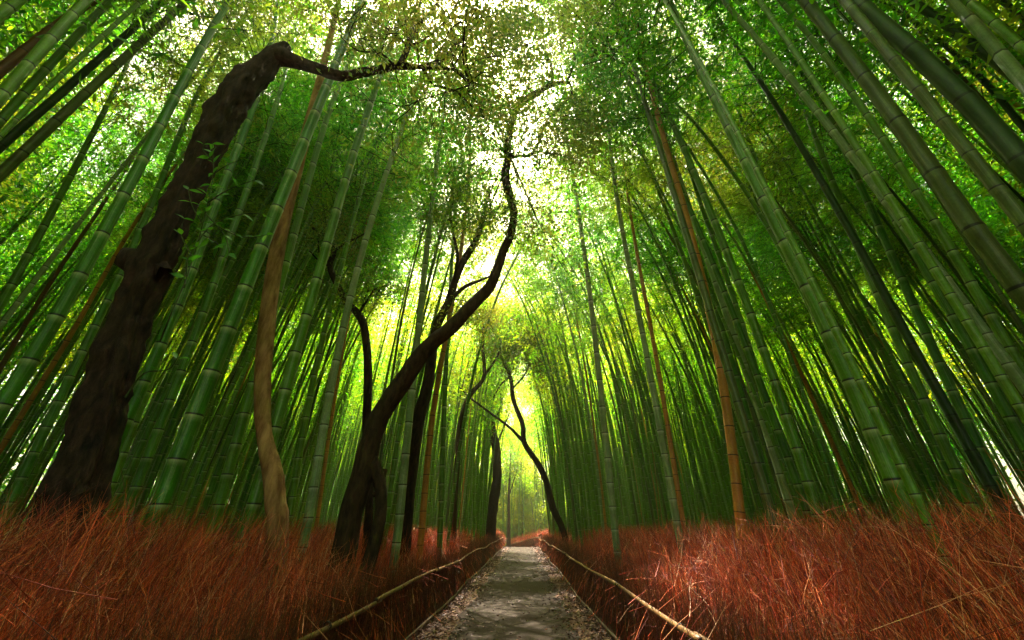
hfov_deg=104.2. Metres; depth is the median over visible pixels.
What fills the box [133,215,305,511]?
bamboo
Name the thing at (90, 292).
bamboo
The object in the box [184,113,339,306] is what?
bamboo
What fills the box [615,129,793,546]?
bamboo
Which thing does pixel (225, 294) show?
bamboo
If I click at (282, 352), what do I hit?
bamboo
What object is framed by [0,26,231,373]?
bamboo
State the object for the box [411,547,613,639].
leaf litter
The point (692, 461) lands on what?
bamboo
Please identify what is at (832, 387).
bamboo
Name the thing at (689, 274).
bamboo
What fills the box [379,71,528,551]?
bamboo
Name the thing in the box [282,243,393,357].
bamboo
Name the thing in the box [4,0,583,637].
gnarled tree
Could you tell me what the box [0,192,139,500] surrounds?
bamboo
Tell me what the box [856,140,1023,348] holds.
bamboo
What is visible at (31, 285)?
bamboo
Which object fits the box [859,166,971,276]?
bamboo
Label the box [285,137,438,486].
bamboo
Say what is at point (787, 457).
bamboo
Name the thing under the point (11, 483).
bamboo
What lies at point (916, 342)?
bamboo
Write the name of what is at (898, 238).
bamboo
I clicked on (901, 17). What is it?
bamboo
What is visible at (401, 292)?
bamboo
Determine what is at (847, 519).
bamboo
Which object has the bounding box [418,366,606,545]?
foliage
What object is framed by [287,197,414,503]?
bamboo
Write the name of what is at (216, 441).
bamboo
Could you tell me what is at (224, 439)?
bamboo
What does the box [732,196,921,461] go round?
bamboo
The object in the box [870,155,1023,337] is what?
bamboo
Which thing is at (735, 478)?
bamboo
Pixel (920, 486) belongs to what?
bamboo
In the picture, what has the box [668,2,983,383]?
bamboo
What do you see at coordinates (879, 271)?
bamboo
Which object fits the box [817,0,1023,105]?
bamboo
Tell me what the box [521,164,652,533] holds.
bamboo
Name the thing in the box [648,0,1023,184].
bamboo
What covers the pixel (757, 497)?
bamboo
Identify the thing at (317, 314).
bamboo
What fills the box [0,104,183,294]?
bamboo
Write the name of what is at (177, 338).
bamboo
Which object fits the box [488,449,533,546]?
young tree
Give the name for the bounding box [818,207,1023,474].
bamboo
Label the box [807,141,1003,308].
bamboo
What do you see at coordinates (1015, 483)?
sky
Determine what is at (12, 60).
bamboo
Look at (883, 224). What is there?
bamboo
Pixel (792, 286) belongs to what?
bamboo
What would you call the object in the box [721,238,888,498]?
bamboo
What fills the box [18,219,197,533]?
bamboo
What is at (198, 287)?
bamboo
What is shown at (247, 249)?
bamboo
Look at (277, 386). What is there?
bamboo
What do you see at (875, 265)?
bamboo
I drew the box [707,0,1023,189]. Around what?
bamboo
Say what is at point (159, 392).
bamboo
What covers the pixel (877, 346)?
bamboo
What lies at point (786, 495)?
bamboo
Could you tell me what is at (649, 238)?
bamboo
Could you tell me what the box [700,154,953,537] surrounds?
bamboo
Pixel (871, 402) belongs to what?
bamboo
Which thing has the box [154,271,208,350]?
bamboo
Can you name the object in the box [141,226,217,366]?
bamboo
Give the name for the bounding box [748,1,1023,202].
bamboo
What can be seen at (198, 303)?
bamboo
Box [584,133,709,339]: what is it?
bamboo
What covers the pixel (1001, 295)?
bamboo
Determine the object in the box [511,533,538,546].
brushwood fence
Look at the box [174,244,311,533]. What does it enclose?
bamboo
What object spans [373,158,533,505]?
bamboo
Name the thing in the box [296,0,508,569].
bamboo
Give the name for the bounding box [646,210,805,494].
bamboo
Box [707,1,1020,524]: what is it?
bamboo
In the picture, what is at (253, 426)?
bamboo
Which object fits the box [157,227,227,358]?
bamboo
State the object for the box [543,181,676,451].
bamboo
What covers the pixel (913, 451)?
bamboo
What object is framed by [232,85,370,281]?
bamboo
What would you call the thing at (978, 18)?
bamboo grove
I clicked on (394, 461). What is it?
bamboo
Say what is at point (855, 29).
bamboo
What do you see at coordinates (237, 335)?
bamboo
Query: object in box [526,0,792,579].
bamboo
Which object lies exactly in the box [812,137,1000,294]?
bamboo
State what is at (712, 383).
bamboo
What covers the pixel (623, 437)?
bamboo
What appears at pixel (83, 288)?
bamboo
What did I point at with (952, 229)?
bamboo
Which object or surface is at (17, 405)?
bamboo
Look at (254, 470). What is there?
bamboo
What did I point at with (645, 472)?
bamboo
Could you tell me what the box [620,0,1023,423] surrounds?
bamboo
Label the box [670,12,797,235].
bamboo
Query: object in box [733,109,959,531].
bamboo
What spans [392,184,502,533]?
bamboo
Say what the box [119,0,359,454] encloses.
bamboo
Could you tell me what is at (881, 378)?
bamboo
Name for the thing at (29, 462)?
bamboo
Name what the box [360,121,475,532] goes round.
bamboo
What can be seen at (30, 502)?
bamboo
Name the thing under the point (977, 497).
bamboo
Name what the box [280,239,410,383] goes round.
bamboo
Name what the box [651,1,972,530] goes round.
bamboo
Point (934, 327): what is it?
bamboo
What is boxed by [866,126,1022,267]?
bamboo
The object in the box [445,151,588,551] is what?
bamboo
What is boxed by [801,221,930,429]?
bamboo
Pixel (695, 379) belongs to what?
bamboo
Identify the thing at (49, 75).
bamboo
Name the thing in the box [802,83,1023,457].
bamboo
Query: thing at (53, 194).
bamboo
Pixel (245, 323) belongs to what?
bamboo
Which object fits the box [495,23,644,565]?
bamboo
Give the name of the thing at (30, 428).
bamboo
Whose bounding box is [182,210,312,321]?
bamboo
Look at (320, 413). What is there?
bamboo
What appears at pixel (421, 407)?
forked tree
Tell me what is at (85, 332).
bamboo
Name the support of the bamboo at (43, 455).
on the ground
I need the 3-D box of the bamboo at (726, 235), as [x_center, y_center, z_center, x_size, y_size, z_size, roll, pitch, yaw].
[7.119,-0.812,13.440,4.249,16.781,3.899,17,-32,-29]
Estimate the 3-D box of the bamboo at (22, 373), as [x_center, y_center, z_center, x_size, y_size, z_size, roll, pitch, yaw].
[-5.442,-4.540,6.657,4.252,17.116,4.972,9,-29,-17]
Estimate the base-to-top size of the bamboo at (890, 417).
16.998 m
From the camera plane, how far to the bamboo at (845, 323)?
14.89 m
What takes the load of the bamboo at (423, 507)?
on the ground
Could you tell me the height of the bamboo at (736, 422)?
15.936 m
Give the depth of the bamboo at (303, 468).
12.06 m
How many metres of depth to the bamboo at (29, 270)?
13.39 m
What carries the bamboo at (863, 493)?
on the ground
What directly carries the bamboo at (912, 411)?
on the ground
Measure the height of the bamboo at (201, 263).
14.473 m
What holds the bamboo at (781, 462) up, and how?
on the ground
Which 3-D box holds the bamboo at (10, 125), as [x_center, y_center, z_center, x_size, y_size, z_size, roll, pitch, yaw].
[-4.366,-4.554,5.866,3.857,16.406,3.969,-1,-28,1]
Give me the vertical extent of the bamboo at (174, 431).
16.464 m
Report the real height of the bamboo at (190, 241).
15.924 m
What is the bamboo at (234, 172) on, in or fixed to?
on the ground
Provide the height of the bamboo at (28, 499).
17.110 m
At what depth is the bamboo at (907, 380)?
15.09 m
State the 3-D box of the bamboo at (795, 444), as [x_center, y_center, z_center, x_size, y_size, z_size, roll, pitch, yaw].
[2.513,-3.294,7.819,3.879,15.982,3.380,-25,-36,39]
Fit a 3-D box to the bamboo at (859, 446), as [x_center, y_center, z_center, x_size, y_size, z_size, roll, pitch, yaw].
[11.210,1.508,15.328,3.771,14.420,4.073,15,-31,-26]
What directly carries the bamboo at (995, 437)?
on the ground
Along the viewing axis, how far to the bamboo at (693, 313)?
13.73 m
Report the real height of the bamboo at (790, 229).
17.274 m
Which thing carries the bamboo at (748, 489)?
on the ground
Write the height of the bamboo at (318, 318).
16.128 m
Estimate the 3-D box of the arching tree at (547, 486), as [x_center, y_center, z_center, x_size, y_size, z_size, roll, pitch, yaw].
[0.154,3.600,18.537,7.809,13.814,5.273,-1,-28,1]
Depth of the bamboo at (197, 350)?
13.67 m
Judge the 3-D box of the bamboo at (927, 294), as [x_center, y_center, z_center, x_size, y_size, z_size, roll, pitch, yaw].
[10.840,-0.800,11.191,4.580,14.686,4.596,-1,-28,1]
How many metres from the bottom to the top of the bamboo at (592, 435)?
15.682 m
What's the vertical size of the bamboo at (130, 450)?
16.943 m
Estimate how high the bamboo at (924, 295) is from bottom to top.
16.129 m
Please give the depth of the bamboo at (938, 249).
8.92 m
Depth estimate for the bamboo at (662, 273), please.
14.80 m
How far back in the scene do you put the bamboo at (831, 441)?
10.76 m
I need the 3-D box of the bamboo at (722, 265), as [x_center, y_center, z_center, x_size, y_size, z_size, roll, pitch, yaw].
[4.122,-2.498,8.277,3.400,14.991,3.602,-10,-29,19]
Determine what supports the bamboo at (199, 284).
on the ground
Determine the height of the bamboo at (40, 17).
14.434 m
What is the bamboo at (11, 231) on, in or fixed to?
on the ground
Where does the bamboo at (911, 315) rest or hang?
on the ground
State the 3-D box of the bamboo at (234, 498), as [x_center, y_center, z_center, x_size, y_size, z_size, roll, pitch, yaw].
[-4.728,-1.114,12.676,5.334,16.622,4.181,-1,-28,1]
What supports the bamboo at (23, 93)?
on the ground
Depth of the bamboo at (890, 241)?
12.51 m
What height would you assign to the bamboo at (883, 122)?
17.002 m
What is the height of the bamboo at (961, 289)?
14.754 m
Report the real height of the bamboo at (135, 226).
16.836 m
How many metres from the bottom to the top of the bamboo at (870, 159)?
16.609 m
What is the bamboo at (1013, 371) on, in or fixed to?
on the ground
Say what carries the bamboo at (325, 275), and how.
on the ground
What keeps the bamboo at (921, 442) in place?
on the ground
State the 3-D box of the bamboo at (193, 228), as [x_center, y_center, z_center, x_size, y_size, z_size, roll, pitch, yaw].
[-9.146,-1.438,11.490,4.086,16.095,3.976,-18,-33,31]
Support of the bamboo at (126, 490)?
on the ground
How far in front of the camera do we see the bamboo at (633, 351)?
13.50 m
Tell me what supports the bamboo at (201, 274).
on the ground
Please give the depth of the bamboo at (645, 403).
15.39 m
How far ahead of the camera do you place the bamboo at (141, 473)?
6.08 m
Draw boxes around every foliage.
[0,162,1023,552]
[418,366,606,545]
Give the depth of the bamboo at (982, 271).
12.99 m
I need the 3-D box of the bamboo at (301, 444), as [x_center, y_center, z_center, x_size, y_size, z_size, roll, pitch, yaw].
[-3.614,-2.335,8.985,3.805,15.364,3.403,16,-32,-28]
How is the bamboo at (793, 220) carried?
on the ground
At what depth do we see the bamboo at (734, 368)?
7.05 m
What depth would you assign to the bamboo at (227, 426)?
11.75 m
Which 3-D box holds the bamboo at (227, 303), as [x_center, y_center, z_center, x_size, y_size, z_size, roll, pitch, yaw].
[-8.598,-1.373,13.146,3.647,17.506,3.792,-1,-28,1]
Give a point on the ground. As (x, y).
(566, 605)
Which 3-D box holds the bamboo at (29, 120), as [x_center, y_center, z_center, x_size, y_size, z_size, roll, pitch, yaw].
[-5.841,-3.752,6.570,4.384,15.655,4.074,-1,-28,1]
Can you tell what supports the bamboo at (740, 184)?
on the ground
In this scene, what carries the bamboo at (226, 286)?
on the ground
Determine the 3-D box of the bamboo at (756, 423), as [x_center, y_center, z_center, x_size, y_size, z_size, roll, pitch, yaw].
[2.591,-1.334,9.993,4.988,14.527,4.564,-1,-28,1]
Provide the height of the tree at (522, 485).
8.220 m
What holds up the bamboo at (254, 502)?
on the ground
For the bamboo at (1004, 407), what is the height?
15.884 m
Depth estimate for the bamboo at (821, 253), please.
12.21 m
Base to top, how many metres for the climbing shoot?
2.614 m
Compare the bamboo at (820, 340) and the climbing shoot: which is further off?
the bamboo at (820, 340)
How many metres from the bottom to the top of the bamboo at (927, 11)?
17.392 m
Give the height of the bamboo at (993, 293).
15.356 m
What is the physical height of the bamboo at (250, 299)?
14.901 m
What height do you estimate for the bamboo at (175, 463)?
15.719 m
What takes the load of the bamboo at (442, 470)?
on the ground
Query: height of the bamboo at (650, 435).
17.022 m
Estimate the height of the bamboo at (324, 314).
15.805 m
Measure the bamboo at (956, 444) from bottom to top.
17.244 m
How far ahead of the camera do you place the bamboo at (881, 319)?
12.92 m
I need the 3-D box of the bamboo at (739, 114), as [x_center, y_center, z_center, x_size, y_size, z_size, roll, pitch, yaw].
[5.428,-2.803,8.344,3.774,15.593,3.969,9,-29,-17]
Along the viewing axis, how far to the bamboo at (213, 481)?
8.99 m
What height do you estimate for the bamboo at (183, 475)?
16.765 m
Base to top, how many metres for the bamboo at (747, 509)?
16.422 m
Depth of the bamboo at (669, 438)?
8.44 m
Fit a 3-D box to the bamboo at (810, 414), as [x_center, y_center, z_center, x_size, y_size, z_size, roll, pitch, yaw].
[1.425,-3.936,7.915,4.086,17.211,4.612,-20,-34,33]
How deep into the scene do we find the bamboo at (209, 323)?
15.20 m
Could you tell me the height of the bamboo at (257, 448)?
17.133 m
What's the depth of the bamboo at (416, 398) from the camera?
12.98 m
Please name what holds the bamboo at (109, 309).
on the ground
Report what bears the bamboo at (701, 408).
on the ground
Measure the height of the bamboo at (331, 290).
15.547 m
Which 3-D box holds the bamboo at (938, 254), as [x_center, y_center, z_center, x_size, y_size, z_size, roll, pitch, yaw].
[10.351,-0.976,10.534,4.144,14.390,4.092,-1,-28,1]
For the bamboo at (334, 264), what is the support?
on the ground
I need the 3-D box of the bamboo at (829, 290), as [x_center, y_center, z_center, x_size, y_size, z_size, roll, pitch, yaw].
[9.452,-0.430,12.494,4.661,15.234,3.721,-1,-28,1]
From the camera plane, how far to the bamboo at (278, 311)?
14.85 m
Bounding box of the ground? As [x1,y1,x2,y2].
[92,547,624,639]
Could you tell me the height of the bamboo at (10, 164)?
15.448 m
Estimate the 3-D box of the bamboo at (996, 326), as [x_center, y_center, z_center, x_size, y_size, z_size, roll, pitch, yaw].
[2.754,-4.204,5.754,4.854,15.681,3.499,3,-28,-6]
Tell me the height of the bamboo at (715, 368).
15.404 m
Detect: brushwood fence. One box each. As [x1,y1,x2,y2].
[4,532,504,639]
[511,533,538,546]
[538,532,962,639]
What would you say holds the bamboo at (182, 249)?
on the ground
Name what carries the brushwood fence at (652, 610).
on the ground
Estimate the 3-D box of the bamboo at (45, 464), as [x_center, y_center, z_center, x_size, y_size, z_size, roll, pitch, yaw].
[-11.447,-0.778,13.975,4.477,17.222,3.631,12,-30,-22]
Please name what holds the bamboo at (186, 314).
on the ground
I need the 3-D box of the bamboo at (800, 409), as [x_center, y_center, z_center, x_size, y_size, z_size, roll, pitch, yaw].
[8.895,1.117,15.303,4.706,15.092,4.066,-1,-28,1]
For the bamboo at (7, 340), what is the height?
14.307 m
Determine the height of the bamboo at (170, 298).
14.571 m
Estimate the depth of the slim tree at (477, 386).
17.10 m
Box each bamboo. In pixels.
[0,0,186,147]
[0,0,225,315]
[0,0,280,129]
[0,0,317,102]
[0,0,318,153]
[0,0,319,330]
[0,0,322,427]
[0,0,326,140]
[0,0,332,529]
[0,0,360,182]
[0,2,125,127]
[0,8,260,463]
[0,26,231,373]
[0,27,211,265]
[0,35,298,454]
[0,44,218,320]
[0,55,231,471]
[0,69,183,245]
[0,93,283,508]
[0,98,207,475]
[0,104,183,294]
[0,125,192,350]
[0,156,221,433]
[0,169,188,507]
[0,181,209,479]
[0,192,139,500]
[0,198,207,481]
[0,263,182,503]
[2,178,297,556]
[3,39,296,539]
[4,0,221,117]
[5,255,218,536]
[8,4,366,559]
[11,218,206,529]
[14,94,186,290]
[14,167,194,450]
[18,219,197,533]
[20,166,154,323]
[21,68,308,529]
[21,109,251,528]
[28,230,179,490]
[34,140,182,310]
[69,28,309,390]
[88,0,366,608]
[94,0,339,544]
[98,2,403,542]
[100,0,459,639]
[104,270,248,535]
[107,187,316,531]
[108,53,412,507]
[111,54,364,519]
[116,55,303,376]
[117,103,286,325]
[117,186,266,314]
[117,233,261,515]
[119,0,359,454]
[121,154,311,545]
[122,124,384,469]
[122,147,282,293]
[123,196,266,467]
[127,166,316,539]
[128,82,337,457]
[133,37,331,272]
[133,183,291,387]
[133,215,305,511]
[134,261,259,437]
[140,218,311,516]
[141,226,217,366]
[146,78,334,343]
[147,3,328,320]
[149,274,256,396]
[151,36,348,262]
[153,68,342,322]
[153,136,314,324]
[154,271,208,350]
[156,264,205,333]
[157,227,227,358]
[160,238,301,395]
[162,173,346,434]
[162,271,260,455]
[163,20,458,538]
[163,284,259,531]
[165,261,248,363]
[169,182,254,319]
[171,274,263,431]
[174,207,339,538]
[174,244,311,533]
[174,280,255,357]
[176,27,444,540]
[176,240,308,520]
[179,148,403,546]
[181,196,350,522]
[181,273,301,517]
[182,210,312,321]
[182,222,355,489]
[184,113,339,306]
[188,133,408,525]
[188,274,257,333]
[189,65,402,284]
[191,3,492,540]
[192,0,459,594]
[194,227,282,440]
[196,36,402,543]
[196,50,423,435]
[212,257,404,500]
[214,108,444,548]
[215,0,483,602]
[217,262,298,431]
[222,148,425,536]
[227,132,439,542]
[228,245,360,535]
[232,55,461,536]
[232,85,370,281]
[232,150,409,478]
[233,47,463,537]
[244,164,392,504]
[246,204,345,371]
[247,129,407,423]
[251,225,397,547]
[253,186,369,401]
[254,103,445,526]
[259,149,476,530]
[277,241,418,447]
[278,229,396,375]
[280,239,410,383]
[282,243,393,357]
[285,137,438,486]
[286,158,469,500]
[287,36,449,533]
[287,124,417,288]
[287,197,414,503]
[289,184,408,319]
[292,189,423,522]
[292,212,388,321]
[294,147,431,509]
[294,219,432,535]
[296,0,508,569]
[303,85,429,536]
[306,45,443,335]
[344,8,506,577]
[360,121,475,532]
[373,56,529,518]
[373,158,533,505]
[376,158,490,474]
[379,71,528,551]
[380,76,520,562]
[388,125,520,530]
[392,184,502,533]
[401,115,505,559]
[407,41,522,564]
[412,163,551,529]
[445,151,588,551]
[455,218,582,546]
[493,162,636,536]
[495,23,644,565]
[498,48,751,534]
[501,171,604,544]
[501,211,604,542]
[504,0,850,538]
[504,214,660,533]
[509,184,668,496]
[516,0,817,544]
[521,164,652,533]
[522,76,789,523]
[524,1,714,561]
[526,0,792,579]
[526,0,905,538]
[531,1,780,523]
[535,0,834,550]
[536,167,666,444]
[537,1,813,545]
[540,167,727,474]
[543,0,978,627]
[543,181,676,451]
[544,0,1023,396]
[545,0,939,569]
[545,149,673,529]
[548,0,747,451]
[550,116,755,538]
[555,180,711,539]
[557,0,751,586]
[570,41,702,556]
[575,129,737,317]
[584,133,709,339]
[584,155,770,538]
[586,208,724,459]
[589,169,713,355]
[590,145,712,348]
[594,165,771,533]
[598,0,1023,373]
[598,180,764,412]
[599,6,803,544]
[605,176,752,518]
[612,3,807,535]
[613,24,975,543]
[614,72,896,574]
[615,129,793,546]
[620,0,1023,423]
[620,131,768,476]
[623,194,740,499]
[627,0,1023,551]
[627,154,758,533]
[634,126,772,279]
[637,122,767,403]
[640,57,959,532]
[643,198,760,531]
[645,0,851,204]
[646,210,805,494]
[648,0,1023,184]
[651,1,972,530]
[655,68,942,467]
[655,116,873,535]
[655,172,877,564]
[665,44,945,461]
[667,78,1006,546]
[667,199,827,477]
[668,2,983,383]
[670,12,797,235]
[673,0,1023,454]
[682,0,1023,206]
[683,6,1023,427]
[685,194,873,461]
[687,230,885,538]
[689,64,961,552]
[692,0,1023,335]
[692,189,928,497]
[693,144,829,303]
[700,0,999,554]
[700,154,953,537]
[704,0,1023,313]
[704,1,979,309]
[704,8,1023,399]
[705,107,857,270]
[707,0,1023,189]
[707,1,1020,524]
[708,0,1015,86]
[710,99,829,307]
[710,214,854,542]
[712,194,846,333]
[716,97,950,536]
[716,240,871,527]
[720,159,933,435]
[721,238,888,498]
[723,134,833,274]
[723,244,897,535]
[724,0,964,187]
[727,171,956,515]
[727,197,868,352]
[730,188,1023,523]
[732,103,962,533]
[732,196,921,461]
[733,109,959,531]
[737,202,931,502]
[742,245,955,565]
[747,67,1023,356]
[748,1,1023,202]
[748,114,965,351]
[754,258,851,407]
[755,0,1023,132]
[757,111,1023,426]
[759,58,943,222]
[765,0,1023,78]
[768,129,948,294]
[773,89,959,270]
[775,0,1023,186]
[778,95,961,286]
[778,128,1023,467]
[783,100,991,330]
[783,157,1012,541]
[794,115,999,307]
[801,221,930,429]
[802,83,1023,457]
[805,70,1018,328]
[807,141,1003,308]
[810,237,988,498]
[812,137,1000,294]
[813,207,1023,483]
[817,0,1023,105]
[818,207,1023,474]
[819,238,914,392]
[824,212,992,319]
[837,0,1023,236]
[842,232,1023,485]
[850,228,1023,458]
[852,212,1009,344]
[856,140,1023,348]
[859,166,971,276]
[863,108,1023,291]
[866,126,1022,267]
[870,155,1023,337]
[881,155,1023,326]
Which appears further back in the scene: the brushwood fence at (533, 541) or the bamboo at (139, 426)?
the brushwood fence at (533, 541)
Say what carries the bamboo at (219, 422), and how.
on the ground
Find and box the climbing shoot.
[125,140,273,397]
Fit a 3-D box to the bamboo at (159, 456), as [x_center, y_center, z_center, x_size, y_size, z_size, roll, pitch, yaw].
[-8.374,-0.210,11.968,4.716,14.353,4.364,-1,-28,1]
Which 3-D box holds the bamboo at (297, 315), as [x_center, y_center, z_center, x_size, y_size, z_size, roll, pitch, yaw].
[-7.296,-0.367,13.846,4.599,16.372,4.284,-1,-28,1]
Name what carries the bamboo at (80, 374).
on the ground
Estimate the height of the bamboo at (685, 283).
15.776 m
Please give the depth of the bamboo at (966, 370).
14.05 m
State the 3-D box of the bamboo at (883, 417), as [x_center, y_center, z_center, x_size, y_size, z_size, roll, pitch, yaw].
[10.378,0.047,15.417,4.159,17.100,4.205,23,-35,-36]
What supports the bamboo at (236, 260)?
on the ground
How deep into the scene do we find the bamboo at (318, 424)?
15.04 m
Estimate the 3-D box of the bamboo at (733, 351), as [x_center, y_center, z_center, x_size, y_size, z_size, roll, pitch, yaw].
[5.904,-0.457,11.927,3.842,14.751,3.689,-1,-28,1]
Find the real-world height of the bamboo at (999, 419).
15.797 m
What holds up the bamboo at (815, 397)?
on the ground
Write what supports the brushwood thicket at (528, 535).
on the ground
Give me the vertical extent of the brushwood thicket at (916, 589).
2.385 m
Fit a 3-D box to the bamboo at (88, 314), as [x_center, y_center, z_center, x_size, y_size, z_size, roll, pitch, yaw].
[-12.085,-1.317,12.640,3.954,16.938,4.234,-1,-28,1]
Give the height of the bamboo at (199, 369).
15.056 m
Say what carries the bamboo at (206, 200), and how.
on the ground
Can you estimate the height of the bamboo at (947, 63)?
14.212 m
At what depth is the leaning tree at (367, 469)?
7.05 m
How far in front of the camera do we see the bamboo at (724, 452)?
13.75 m
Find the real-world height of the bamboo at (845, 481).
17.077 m
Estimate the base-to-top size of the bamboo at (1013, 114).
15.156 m
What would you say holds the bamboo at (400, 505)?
on the ground
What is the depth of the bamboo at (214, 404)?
14.16 m
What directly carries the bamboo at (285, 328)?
on the ground
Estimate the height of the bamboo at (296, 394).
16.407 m
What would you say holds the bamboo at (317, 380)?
on the ground
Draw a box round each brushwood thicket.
[0,463,506,639]
[511,528,545,546]
[537,447,1023,639]
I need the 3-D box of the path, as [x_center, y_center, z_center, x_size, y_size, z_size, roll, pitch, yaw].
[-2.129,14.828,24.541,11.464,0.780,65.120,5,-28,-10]
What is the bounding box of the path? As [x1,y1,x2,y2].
[448,547,579,639]
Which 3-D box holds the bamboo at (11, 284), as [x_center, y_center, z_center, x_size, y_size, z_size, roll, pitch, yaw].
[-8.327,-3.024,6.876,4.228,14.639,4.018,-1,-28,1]
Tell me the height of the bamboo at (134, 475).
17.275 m
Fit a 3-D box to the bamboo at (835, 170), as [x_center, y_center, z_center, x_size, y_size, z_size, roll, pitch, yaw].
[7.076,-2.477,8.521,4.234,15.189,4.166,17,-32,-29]
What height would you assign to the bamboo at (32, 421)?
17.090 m
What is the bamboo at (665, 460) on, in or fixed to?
on the ground
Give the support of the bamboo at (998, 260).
on the ground
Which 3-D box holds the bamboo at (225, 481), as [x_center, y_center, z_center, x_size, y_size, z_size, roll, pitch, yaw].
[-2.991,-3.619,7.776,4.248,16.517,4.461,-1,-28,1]
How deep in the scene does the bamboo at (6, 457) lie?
10.60 m
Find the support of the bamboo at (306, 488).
on the ground
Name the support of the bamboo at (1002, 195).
on the ground
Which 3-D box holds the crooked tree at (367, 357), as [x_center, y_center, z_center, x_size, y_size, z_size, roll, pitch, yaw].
[-3.741,0.616,7.613,3.584,8.971,3.910,-1,-28,1]
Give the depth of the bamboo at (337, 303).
14.66 m
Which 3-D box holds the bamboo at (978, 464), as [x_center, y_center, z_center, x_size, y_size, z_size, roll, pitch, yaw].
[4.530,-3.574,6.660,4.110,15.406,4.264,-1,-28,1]
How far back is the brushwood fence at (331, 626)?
4.27 m
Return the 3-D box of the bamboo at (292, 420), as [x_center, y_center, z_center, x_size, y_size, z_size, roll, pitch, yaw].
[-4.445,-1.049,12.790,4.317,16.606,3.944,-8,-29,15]
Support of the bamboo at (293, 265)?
on the ground
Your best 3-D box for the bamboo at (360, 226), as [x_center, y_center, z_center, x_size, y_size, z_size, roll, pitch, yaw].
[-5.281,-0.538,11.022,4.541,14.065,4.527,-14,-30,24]
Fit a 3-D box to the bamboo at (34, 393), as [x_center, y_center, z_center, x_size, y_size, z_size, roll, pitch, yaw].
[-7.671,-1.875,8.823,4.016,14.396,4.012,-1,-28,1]
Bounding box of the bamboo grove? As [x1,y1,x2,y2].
[0,0,1023,555]
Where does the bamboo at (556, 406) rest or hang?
on the ground
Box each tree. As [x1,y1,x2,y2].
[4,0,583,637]
[254,8,339,636]
[254,196,419,560]
[325,0,649,599]
[398,149,525,582]
[437,281,581,543]
[438,330,525,554]
[450,283,533,540]
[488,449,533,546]
[503,463,539,538]
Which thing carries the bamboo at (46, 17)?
on the ground
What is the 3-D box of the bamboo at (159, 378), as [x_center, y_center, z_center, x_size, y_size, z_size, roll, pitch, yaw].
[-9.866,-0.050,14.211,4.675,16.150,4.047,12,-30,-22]
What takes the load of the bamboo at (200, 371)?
on the ground
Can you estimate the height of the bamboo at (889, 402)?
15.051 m
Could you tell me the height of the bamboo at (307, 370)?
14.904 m
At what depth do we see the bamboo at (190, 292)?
11.85 m
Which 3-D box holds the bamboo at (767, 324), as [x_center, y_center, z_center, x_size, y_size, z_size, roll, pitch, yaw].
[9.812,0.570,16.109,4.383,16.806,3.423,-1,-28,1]
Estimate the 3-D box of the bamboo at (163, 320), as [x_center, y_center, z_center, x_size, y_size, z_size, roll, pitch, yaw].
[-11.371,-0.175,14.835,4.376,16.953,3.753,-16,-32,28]
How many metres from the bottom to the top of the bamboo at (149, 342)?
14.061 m
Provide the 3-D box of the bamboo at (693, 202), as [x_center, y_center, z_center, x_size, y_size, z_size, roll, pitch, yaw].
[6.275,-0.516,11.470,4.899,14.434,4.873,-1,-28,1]
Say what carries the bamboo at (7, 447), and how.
on the ground
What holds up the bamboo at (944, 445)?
on the ground
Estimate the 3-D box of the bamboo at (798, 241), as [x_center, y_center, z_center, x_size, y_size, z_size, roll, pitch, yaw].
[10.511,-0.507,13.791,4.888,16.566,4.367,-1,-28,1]
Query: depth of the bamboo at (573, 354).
15.45 m
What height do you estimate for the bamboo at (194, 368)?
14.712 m
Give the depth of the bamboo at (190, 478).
8.28 m
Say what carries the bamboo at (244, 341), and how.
on the ground
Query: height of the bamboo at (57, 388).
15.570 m
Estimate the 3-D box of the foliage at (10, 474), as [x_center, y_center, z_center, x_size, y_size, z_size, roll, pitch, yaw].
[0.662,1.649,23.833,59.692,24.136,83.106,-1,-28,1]
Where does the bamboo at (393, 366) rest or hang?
on the ground
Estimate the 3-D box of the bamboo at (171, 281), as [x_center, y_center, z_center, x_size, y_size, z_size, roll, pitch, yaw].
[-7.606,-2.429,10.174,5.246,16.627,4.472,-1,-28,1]
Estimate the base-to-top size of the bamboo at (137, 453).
16.038 m
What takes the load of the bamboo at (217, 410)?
on the ground
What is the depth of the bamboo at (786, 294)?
15.32 m
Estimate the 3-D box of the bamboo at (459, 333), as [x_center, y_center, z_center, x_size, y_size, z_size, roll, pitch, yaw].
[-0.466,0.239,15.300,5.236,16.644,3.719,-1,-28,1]
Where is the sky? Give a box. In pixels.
[1,0,1023,515]
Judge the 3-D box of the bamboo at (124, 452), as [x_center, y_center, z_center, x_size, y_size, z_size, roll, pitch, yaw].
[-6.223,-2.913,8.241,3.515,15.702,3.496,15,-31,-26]
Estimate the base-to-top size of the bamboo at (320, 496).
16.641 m
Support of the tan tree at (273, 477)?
on the ground
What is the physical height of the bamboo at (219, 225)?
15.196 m
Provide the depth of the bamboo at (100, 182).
11.79 m
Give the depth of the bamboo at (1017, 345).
10.25 m
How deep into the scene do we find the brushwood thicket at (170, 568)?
2.65 m
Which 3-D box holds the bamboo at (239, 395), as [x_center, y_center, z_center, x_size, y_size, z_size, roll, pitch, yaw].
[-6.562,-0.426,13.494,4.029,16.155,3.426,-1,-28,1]
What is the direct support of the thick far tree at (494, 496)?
on the ground
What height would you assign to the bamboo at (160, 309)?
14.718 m
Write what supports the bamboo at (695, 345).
on the ground
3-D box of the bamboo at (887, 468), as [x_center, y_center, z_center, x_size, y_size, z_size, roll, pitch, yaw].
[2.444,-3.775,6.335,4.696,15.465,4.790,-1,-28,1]
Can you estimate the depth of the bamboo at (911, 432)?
9.53 m

